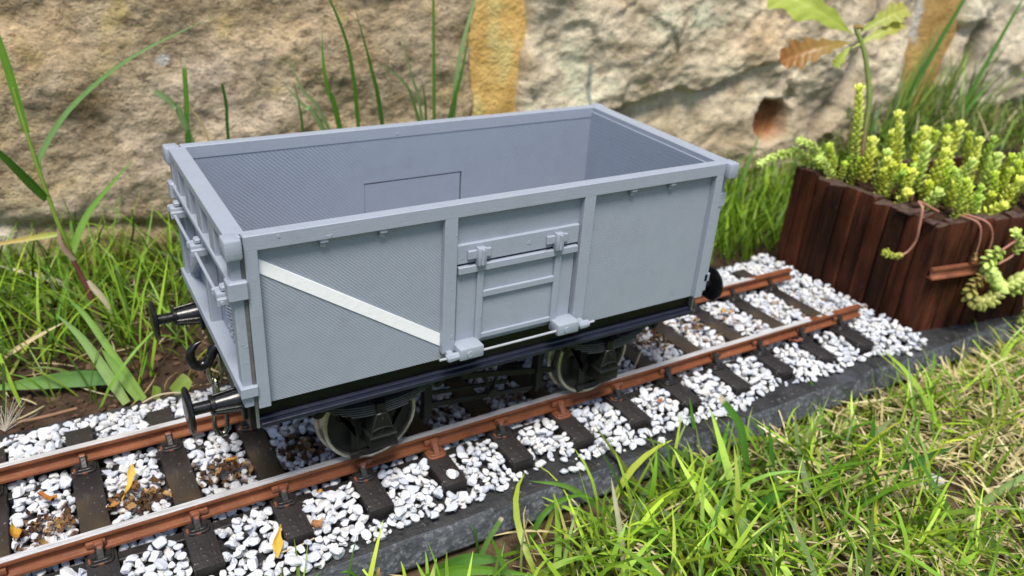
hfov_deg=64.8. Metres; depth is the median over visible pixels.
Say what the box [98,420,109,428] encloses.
pebble
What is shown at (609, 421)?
pebble
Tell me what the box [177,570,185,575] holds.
pebble
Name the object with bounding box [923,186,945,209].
sedum sprig
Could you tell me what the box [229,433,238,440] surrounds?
pebble
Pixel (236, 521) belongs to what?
pebble
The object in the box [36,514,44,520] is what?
dry petal
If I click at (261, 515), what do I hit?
pebble
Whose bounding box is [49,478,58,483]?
pebble
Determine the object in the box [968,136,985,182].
sedum sprig
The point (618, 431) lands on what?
pebble
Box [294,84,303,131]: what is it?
wild grass
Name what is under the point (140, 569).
pebble
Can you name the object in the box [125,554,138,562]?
pebble
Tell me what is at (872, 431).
wild grass
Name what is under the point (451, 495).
pebble
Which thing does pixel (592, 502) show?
wild grass
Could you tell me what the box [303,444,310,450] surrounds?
dry petal
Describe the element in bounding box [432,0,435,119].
wild grass
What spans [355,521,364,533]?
pebble
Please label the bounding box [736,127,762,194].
wild grass
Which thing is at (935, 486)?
wild grass
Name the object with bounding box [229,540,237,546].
pebble
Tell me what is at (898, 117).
sedum sprig
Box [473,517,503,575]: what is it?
wild grass
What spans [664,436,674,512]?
wild grass
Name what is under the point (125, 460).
pebble
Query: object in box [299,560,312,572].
pebble
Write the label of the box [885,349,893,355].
pebble
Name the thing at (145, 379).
soil crumbs
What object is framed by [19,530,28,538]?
dry petal
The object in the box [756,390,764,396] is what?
pebble
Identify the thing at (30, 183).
grass stalk
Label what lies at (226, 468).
dry petal
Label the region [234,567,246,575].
pebble
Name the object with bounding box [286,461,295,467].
pebble
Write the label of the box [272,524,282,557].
fallen leaf
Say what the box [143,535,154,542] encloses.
pebble
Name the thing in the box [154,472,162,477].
pebble
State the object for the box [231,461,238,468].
dry petal
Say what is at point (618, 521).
wild grass
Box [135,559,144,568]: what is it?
pebble
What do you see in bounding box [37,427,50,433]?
pebble
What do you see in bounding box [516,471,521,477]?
pebble
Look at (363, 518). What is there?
pebble
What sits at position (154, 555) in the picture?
pebble
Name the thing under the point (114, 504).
fallen petal
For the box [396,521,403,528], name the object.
pebble
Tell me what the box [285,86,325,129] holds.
wild grass
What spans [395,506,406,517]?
pebble
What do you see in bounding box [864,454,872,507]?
wild grass
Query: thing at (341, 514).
pebble
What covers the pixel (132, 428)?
pebble
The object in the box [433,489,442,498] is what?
pebble
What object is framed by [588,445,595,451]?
pebble
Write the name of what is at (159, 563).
pebble
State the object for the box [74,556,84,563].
pebble
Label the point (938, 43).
wild grass
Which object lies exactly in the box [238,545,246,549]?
pebble
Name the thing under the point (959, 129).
sedum sprig
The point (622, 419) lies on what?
pebble
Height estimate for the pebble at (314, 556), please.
0.032 m
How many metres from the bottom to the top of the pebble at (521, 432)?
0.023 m
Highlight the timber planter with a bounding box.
[774,156,1023,333]
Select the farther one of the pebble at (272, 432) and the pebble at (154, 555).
the pebble at (272, 432)
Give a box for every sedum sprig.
[755,146,819,170]
[795,135,829,176]
[815,154,835,178]
[849,83,865,182]
[857,135,879,188]
[871,148,893,192]
[874,156,893,190]
[874,179,894,194]
[881,201,938,259]
[889,128,899,166]
[891,109,904,192]
[894,167,918,195]
[894,187,914,203]
[910,140,933,199]
[912,125,931,160]
[921,147,952,197]
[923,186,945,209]
[933,136,953,190]
[938,119,967,184]
[943,180,961,210]
[952,157,978,197]
[959,204,980,216]
[959,215,981,261]
[960,270,1023,311]
[965,213,992,260]
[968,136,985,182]
[979,152,1005,197]
[979,240,1017,293]
[982,199,1008,214]
[995,174,1023,212]
[997,227,1023,264]
[1003,145,1023,193]
[1008,184,1023,202]
[1009,285,1023,296]
[1015,306,1023,324]
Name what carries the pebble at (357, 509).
on the ballast at (876, 330)
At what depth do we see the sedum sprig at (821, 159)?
4.16 m
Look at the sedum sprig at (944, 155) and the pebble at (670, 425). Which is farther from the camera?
the sedum sprig at (944, 155)
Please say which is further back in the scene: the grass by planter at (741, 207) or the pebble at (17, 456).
the grass by planter at (741, 207)
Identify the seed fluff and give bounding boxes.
[0,396,31,430]
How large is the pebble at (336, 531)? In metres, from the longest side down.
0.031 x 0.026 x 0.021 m
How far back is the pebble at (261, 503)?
2.56 m
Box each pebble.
[7,482,20,489]
[9,447,15,457]
[9,513,22,520]
[9,517,24,527]
[11,540,18,549]
[12,487,24,497]
[14,453,22,459]
[14,499,23,507]
[15,505,24,511]
[20,535,30,543]
[24,484,35,491]
[27,502,37,510]
[30,542,40,546]
[31,568,46,575]
[34,439,46,447]
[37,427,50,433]
[37,509,46,517]
[40,491,53,497]
[41,536,50,542]
[43,448,55,452]
[46,565,53,571]
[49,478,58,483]
[50,536,56,541]
[53,511,66,521]
[55,439,62,446]
[57,500,67,509]
[59,476,71,488]
[60,470,67,477]
[60,567,77,575]
[61,561,69,567]
[62,421,72,427]
[64,524,75,530]
[67,529,78,536]
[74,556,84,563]
[80,421,89,428]
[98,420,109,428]
[101,470,111,475]
[107,485,121,492]
[112,517,123,523]
[116,456,129,464]
[116,508,125,513]
[118,543,128,550]
[119,466,127,473]
[120,562,131,573]
[124,511,130,520]
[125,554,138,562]
[127,425,136,431]
[134,487,142,497]
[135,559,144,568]
[136,465,147,474]
[136,567,146,573]
[139,421,149,428]
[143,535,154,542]
[143,551,149,559]
[143,571,158,575]
[147,550,161,561]
[151,501,162,511]
[152,536,166,548]
[153,558,167,568]
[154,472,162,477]
[155,533,166,537]
[167,550,173,558]
[168,528,176,535]
[173,562,182,572]
[174,550,182,558]
[175,407,183,417]
[177,552,186,559]
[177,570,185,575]
[181,562,188,568]
[184,438,194,446]
[190,450,204,458]
[195,439,202,444]
[200,481,206,487]
[201,461,207,470]
[208,484,217,491]
[212,476,219,483]
[217,513,226,519]
[217,528,229,533]
[220,471,227,480]
[224,556,231,561]
[226,473,233,480]
[226,509,236,516]
[227,562,235,570]
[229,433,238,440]
[229,480,241,488]
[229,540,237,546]
[232,518,240,523]
[233,550,241,556]
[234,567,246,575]
[235,535,243,539]
[237,458,244,463]
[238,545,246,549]
[244,525,252,530]
[245,550,257,558]
[247,520,256,534]
[247,537,259,545]
[247,556,257,570]
[256,501,265,505]
[257,511,265,520]
[259,524,271,533]
[261,543,273,552]
[261,562,270,571]
[263,507,272,514]
[264,569,273,575]
[265,554,275,562]
[268,427,276,438]
[269,531,277,543]
[270,439,279,445]
[274,563,281,575]
[277,441,286,451]
[278,561,284,566]
[282,540,287,549]
[283,567,290,575]
[285,555,300,565]
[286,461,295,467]
[287,546,294,552]
[296,545,304,552]
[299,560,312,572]
[302,503,315,512]
[303,487,310,493]
[304,539,311,545]
[305,550,320,562]
[309,543,321,550]
[310,513,317,521]
[311,506,322,514]
[314,526,323,535]
[315,491,325,497]
[319,499,330,508]
[321,551,331,561]
[323,490,337,498]
[323,524,330,533]
[327,516,336,523]
[329,543,341,554]
[331,547,344,559]
[332,527,340,534]
[334,499,342,508]
[335,490,345,500]
[337,510,346,518]
[337,536,345,541]
[341,519,349,525]
[341,529,348,538]
[346,498,355,507]
[349,513,356,520]
[349,528,358,535]
[352,504,362,515]
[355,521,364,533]
[357,514,368,523]
[361,529,371,539]
[373,531,386,540]
[377,469,386,478]
[381,479,391,487]
[389,488,394,498]
[389,521,396,525]
[394,498,405,505]
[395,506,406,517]
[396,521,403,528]
[398,478,408,484]
[400,490,410,499]
[405,474,416,482]
[405,485,419,493]
[405,493,415,503]
[410,513,419,521]
[424,495,431,503]
[429,510,438,518]
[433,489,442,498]
[445,503,457,511]
[446,469,458,478]
[446,491,456,499]
[456,445,464,452]
[456,491,467,498]
[457,452,467,458]
[466,465,472,473]
[467,477,476,485]
[495,485,504,490]
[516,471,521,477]
[518,429,526,435]
[523,439,530,445]
[535,459,545,466]
[547,449,552,458]
[552,435,562,440]
[560,457,567,462]
[560,468,568,473]
[568,466,579,472]
[574,408,583,417]
[576,462,585,470]
[585,451,590,459]
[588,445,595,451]
[591,407,598,414]
[592,432,600,438]
[601,403,612,409]
[605,419,613,427]
[613,428,622,434]
[616,444,620,453]
[619,431,627,441]
[620,416,626,422]
[627,430,634,436]
[629,442,636,449]
[634,398,642,403]
[635,438,645,444]
[640,387,647,396]
[644,428,653,436]
[651,421,659,427]
[652,428,658,434]
[657,437,664,444]
[658,404,663,411]
[666,421,674,430]
[688,367,698,372]
[694,416,700,422]
[707,380,718,386]
[713,410,724,416]
[733,369,740,375]
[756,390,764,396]
[773,347,779,353]
[802,361,811,367]
[821,370,828,376]
[863,352,872,357]
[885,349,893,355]
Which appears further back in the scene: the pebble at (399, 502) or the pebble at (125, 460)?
the pebble at (125, 460)
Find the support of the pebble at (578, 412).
on the ballast at (876, 330)
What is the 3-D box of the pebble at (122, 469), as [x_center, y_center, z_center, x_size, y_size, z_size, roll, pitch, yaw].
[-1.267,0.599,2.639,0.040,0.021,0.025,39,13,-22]
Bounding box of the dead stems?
[0,252,226,420]
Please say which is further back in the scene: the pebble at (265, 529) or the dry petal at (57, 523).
the pebble at (265, 529)
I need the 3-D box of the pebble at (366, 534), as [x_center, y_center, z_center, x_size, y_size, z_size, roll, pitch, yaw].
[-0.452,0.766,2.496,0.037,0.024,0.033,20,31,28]
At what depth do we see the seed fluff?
2.84 m
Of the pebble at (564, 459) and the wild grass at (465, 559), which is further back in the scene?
the pebble at (564, 459)
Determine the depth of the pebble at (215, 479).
2.61 m
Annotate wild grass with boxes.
[0,266,62,284]
[0,292,55,307]
[0,370,120,389]
[1,283,30,294]
[4,323,61,357]
[56,314,129,404]
[69,300,146,400]
[101,349,142,401]
[104,291,150,298]
[148,86,194,142]
[151,386,160,398]
[169,374,191,394]
[182,57,189,142]
[189,109,209,140]
[219,78,229,138]
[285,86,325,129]
[287,55,330,129]
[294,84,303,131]
[322,34,341,128]
[329,0,359,126]
[342,570,356,575]
[355,9,383,124]
[378,63,419,120]
[400,27,423,120]
[422,82,426,120]
[426,565,532,575]
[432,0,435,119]
[435,553,507,570]
[448,26,470,117]
[452,0,475,117]
[471,523,478,553]
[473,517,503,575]
[526,493,595,546]
[532,481,612,517]
[542,504,553,539]
[611,478,625,560]
[663,413,690,482]
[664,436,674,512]
[689,397,700,466]
[718,395,752,488]
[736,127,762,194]
[739,518,747,547]
[746,490,782,523]
[753,520,788,553]
[768,421,774,484]
[793,132,795,174]
[819,440,848,511]
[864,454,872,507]
[866,94,887,149]
[866,417,874,464]
[873,445,956,485]
[899,430,956,521]
[903,0,964,117]
[909,24,940,90]
[938,79,945,136]
[957,0,1022,117]
[958,473,1023,521]
[959,76,995,119]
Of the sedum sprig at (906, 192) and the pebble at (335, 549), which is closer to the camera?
the pebble at (335, 549)
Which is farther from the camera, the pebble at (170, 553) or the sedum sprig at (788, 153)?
the sedum sprig at (788, 153)
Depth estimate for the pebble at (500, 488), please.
2.72 m
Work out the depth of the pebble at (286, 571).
2.34 m
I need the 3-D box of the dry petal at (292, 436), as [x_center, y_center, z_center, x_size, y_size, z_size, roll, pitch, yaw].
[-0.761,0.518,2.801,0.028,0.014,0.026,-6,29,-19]
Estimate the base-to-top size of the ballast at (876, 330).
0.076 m
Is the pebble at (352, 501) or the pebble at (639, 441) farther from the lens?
the pebble at (639, 441)
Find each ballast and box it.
[0,254,926,575]
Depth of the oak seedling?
4.20 m
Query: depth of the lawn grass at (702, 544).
2.75 m
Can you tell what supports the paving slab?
on the ground at (160, 380)
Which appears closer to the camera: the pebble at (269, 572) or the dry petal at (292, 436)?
the pebble at (269, 572)
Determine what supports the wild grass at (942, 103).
on the bank ground at (1015, 150)
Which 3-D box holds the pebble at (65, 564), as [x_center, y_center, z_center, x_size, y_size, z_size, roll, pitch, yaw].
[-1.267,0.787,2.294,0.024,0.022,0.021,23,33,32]
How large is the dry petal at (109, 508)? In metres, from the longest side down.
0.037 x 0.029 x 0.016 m
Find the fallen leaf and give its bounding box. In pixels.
[789,338,802,341]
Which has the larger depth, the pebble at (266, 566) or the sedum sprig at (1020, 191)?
the sedum sprig at (1020, 191)
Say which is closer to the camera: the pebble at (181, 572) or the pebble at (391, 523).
the pebble at (181, 572)
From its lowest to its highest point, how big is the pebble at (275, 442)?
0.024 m
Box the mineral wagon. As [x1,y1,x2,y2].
[148,103,739,459]
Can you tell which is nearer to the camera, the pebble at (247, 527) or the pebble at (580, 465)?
the pebble at (247, 527)
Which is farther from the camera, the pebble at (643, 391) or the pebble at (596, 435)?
the pebble at (643, 391)
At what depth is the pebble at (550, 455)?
2.88 m
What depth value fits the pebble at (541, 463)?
2.84 m
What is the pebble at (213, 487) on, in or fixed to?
on the ballast at (876, 330)
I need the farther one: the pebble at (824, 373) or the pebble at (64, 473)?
the pebble at (824, 373)
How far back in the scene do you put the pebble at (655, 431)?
3.02 m
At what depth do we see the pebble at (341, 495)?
2.58 m
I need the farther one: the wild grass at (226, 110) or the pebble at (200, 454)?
the wild grass at (226, 110)
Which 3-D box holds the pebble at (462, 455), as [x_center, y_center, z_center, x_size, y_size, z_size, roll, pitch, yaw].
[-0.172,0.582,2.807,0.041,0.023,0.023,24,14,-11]
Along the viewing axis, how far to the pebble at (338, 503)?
2.56 m
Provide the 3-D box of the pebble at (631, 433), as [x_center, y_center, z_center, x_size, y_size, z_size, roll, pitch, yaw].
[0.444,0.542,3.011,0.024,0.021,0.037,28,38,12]
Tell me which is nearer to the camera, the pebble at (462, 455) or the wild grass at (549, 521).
the wild grass at (549, 521)
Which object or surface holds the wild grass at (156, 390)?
on the ground at (160, 380)
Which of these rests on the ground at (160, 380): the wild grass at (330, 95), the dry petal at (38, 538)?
the wild grass at (330, 95)
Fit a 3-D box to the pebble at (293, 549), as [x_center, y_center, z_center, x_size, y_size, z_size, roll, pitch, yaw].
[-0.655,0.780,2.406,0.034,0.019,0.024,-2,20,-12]
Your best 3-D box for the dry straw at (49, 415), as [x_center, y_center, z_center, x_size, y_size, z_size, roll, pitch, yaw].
[-1.691,0.465,2.909,0.222,0.020,0.026,-13,32,-29]
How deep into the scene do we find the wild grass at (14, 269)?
3.72 m
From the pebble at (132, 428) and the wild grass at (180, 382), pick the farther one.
the wild grass at (180, 382)
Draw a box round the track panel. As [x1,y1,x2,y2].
[0,268,873,575]
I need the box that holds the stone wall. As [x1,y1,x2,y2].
[0,0,1023,281]
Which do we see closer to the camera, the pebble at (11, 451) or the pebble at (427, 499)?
the pebble at (427, 499)
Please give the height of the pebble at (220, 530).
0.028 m
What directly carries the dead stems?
on the ground at (160, 380)
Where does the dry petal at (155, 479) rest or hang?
on the ballast at (876, 330)
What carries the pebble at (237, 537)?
on the ballast at (876, 330)
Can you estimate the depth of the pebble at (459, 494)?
2.66 m
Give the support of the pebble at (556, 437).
on the ballast at (876, 330)
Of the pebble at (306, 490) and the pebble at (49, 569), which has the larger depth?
the pebble at (306, 490)
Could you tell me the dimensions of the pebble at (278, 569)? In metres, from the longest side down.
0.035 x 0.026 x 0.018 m
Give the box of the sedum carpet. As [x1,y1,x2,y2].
[813,124,1023,218]
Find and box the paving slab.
[0,254,1023,575]
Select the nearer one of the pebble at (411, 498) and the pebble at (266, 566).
the pebble at (266, 566)
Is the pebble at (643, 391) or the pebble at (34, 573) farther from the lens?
the pebble at (643, 391)
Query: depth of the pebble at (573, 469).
2.82 m
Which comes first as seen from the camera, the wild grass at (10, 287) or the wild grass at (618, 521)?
the wild grass at (618, 521)
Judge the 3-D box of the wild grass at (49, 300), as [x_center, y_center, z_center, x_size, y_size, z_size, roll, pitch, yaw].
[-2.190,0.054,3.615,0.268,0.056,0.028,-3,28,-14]
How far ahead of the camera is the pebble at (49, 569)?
2.31 m
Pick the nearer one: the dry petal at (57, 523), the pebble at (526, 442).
the dry petal at (57, 523)
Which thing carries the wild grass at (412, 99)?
on the ground at (160, 380)
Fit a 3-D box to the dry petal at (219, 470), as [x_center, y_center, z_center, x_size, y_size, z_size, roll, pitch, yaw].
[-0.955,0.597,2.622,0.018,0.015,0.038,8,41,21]
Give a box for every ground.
[0,186,1023,575]
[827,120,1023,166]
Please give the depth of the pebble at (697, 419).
3.13 m
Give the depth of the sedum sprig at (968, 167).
3.92 m
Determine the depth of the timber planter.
3.96 m
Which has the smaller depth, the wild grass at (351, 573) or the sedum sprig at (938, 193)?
the wild grass at (351, 573)
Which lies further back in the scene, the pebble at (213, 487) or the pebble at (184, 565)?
the pebble at (213, 487)
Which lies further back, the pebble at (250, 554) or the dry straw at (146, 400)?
the dry straw at (146, 400)
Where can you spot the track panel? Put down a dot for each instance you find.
(100, 536)
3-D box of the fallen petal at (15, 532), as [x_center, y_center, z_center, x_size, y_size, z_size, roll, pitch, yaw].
[-1.438,0.699,2.336,0.029,0.024,0.090,-4,25,-44]
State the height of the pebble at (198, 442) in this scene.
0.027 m
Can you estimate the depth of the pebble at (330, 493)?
2.59 m
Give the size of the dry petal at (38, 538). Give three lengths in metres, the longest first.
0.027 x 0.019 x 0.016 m
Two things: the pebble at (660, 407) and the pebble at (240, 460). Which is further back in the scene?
the pebble at (660, 407)
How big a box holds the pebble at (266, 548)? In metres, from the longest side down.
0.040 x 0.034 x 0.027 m
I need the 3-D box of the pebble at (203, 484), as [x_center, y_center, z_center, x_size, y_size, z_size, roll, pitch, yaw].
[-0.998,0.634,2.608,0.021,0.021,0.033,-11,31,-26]
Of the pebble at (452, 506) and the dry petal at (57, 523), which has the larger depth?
the pebble at (452, 506)
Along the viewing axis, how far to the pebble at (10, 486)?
2.56 m
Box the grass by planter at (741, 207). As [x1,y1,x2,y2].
[710,132,905,265]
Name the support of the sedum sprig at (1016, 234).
hanging from the timber planter
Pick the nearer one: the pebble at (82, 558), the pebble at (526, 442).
the pebble at (82, 558)
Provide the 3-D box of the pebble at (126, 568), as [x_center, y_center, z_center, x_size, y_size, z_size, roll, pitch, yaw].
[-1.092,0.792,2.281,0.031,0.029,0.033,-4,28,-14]
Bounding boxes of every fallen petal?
[10,519,21,537]
[37,491,56,500]
[106,501,120,506]
[121,463,134,500]
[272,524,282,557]
[311,517,323,527]
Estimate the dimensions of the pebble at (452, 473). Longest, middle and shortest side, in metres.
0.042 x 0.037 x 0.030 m
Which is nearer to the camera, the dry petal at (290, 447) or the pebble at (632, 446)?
the dry petal at (290, 447)
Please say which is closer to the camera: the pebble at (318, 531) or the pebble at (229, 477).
the pebble at (318, 531)
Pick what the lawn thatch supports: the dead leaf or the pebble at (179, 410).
the dead leaf
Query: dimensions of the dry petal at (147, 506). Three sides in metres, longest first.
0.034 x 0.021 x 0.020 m
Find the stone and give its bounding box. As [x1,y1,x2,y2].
[917,473,944,490]
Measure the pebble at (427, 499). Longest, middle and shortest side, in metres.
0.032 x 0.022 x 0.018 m
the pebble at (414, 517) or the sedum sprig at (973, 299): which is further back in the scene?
the sedum sprig at (973, 299)
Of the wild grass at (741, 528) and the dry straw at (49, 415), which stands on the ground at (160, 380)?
the wild grass at (741, 528)
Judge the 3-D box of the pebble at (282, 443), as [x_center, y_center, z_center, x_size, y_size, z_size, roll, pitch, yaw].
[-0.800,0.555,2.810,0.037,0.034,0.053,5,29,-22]
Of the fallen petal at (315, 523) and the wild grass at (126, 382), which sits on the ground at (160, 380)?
the wild grass at (126, 382)
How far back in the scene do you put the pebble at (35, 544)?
2.33 m
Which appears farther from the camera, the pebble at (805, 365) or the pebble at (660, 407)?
the pebble at (805, 365)
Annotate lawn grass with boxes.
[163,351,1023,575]
[261,312,1023,575]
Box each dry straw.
[8,407,76,425]
[142,392,192,402]
[280,538,314,553]
[633,347,642,369]
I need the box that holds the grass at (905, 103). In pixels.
[868,34,1023,156]
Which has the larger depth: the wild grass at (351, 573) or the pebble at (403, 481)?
the pebble at (403, 481)
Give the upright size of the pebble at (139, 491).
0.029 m
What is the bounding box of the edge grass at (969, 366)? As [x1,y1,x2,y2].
[625,337,1023,516]
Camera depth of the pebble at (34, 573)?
2.26 m
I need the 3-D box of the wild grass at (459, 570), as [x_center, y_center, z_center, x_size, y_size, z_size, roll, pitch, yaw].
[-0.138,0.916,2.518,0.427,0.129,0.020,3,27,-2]
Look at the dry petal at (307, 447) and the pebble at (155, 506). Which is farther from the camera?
the dry petal at (307, 447)
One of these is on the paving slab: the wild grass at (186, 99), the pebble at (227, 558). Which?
the pebble at (227, 558)
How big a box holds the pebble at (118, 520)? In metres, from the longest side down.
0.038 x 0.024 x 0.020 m
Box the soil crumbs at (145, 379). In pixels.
[0,263,227,435]
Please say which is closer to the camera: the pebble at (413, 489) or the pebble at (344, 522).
the pebble at (344, 522)
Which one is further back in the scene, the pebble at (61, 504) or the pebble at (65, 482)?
the pebble at (65, 482)
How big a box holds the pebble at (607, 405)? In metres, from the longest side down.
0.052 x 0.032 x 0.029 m
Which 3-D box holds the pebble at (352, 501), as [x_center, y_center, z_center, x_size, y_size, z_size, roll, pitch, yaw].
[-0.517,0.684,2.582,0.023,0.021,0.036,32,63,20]
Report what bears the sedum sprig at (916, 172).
on the timber planter
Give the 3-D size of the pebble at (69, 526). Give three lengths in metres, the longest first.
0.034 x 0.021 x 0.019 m
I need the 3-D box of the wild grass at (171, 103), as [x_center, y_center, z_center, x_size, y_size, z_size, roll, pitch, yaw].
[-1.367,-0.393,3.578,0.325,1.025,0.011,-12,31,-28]
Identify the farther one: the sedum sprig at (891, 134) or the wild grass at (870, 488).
the sedum sprig at (891, 134)
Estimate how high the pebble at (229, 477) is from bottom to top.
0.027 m
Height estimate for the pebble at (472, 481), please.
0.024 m
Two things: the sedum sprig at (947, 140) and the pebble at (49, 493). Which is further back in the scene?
the sedum sprig at (947, 140)
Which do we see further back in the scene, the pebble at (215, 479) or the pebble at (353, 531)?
the pebble at (215, 479)
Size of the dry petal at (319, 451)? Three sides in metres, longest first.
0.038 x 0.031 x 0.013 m
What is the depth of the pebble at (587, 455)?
2.90 m
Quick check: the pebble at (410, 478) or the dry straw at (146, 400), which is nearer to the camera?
the pebble at (410, 478)
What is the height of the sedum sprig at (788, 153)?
0.162 m
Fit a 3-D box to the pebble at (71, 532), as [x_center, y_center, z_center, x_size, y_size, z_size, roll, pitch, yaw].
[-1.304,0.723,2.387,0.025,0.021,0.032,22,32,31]
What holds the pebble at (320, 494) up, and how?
on the ballast at (876, 330)
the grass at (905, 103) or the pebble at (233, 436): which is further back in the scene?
the grass at (905, 103)
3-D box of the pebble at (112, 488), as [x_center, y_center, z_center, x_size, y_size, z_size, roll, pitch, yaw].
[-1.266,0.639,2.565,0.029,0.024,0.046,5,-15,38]
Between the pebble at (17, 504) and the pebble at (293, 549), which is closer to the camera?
the pebble at (293, 549)
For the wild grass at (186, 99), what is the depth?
3.36 m
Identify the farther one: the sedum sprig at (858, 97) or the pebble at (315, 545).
the sedum sprig at (858, 97)
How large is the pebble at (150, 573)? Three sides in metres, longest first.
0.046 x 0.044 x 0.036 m
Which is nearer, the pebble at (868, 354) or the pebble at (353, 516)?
the pebble at (353, 516)
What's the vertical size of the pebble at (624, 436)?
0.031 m
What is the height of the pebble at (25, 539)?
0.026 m
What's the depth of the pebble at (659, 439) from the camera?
2.99 m
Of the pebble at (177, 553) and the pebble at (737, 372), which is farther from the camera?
the pebble at (737, 372)
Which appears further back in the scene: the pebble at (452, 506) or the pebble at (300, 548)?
the pebble at (452, 506)
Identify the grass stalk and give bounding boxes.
[0,19,206,330]
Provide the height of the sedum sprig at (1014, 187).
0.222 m
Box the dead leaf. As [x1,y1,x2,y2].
[914,382,935,397]
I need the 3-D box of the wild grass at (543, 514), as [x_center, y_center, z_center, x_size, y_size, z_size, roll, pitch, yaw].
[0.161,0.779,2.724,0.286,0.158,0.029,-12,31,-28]
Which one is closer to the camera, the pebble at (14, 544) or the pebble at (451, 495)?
the pebble at (14, 544)
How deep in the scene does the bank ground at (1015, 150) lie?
6.12 m
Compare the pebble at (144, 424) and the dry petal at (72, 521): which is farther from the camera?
the pebble at (144, 424)
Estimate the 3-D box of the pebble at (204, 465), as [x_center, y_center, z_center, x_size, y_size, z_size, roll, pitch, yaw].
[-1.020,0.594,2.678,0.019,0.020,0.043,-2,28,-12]
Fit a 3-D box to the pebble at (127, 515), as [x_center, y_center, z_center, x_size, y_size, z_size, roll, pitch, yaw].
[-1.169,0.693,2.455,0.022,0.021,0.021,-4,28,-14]
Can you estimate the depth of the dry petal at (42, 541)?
2.33 m
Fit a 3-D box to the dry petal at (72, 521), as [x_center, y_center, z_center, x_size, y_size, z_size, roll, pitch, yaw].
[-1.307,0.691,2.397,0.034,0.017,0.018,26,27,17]
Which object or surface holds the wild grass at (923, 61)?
on the bank ground at (1015, 150)
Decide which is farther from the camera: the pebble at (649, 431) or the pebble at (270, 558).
the pebble at (649, 431)
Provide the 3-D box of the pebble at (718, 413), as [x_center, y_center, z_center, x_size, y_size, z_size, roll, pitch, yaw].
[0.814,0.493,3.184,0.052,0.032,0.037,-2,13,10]
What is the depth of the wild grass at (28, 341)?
3.24 m
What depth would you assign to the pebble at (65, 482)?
2.56 m
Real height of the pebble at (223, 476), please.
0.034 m
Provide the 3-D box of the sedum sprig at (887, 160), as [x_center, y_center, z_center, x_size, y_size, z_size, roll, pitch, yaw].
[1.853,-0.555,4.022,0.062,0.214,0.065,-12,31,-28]
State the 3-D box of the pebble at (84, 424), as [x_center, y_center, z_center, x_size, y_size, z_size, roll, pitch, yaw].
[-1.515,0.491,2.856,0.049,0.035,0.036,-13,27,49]
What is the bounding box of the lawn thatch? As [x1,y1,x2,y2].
[392,324,1023,575]
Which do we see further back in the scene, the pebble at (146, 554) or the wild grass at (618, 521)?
the wild grass at (618, 521)
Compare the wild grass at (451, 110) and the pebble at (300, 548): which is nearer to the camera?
the pebble at (300, 548)
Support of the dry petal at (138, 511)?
on the ballast at (876, 330)
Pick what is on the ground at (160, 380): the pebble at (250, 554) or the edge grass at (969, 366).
the edge grass at (969, 366)
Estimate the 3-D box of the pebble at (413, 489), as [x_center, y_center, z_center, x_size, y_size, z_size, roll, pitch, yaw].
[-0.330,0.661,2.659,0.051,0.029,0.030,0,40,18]
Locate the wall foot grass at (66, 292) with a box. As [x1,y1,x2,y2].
[0,190,217,425]
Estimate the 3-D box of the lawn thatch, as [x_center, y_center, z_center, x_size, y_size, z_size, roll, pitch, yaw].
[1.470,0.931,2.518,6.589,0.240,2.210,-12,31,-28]
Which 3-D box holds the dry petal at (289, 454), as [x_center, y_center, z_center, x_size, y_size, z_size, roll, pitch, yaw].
[-0.745,0.565,2.715,0.039,0.018,0.031,-27,36,-18]
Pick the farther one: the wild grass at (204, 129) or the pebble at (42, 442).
the wild grass at (204, 129)
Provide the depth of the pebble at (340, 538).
2.46 m
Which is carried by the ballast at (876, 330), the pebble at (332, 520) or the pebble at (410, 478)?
the pebble at (410, 478)
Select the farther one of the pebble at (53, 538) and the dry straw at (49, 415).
the dry straw at (49, 415)
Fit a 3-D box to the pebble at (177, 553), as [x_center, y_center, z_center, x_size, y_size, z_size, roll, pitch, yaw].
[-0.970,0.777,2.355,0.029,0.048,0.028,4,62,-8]
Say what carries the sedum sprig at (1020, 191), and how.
on the sedum carpet
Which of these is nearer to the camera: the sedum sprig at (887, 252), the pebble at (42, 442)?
the pebble at (42, 442)
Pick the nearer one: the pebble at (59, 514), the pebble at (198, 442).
the pebble at (59, 514)
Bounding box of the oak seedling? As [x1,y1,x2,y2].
[767,0,910,181]
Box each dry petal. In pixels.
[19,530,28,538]
[27,527,40,531]
[34,533,42,541]
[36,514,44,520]
[38,539,48,544]
[54,519,66,527]
[64,505,70,513]
[68,516,75,523]
[105,504,116,510]
[126,502,137,509]
[128,484,137,490]
[132,509,143,516]
[138,497,147,505]
[143,502,150,510]
[148,486,156,493]
[149,476,160,482]
[155,493,162,498]
[160,490,171,496]
[214,466,221,475]
[221,465,230,471]
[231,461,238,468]
[286,451,296,460]
[288,433,296,439]
[288,445,294,450]
[299,437,306,446]
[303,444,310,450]
[314,448,323,454]
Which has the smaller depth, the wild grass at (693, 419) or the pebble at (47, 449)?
the pebble at (47, 449)
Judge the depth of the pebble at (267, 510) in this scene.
2.51 m

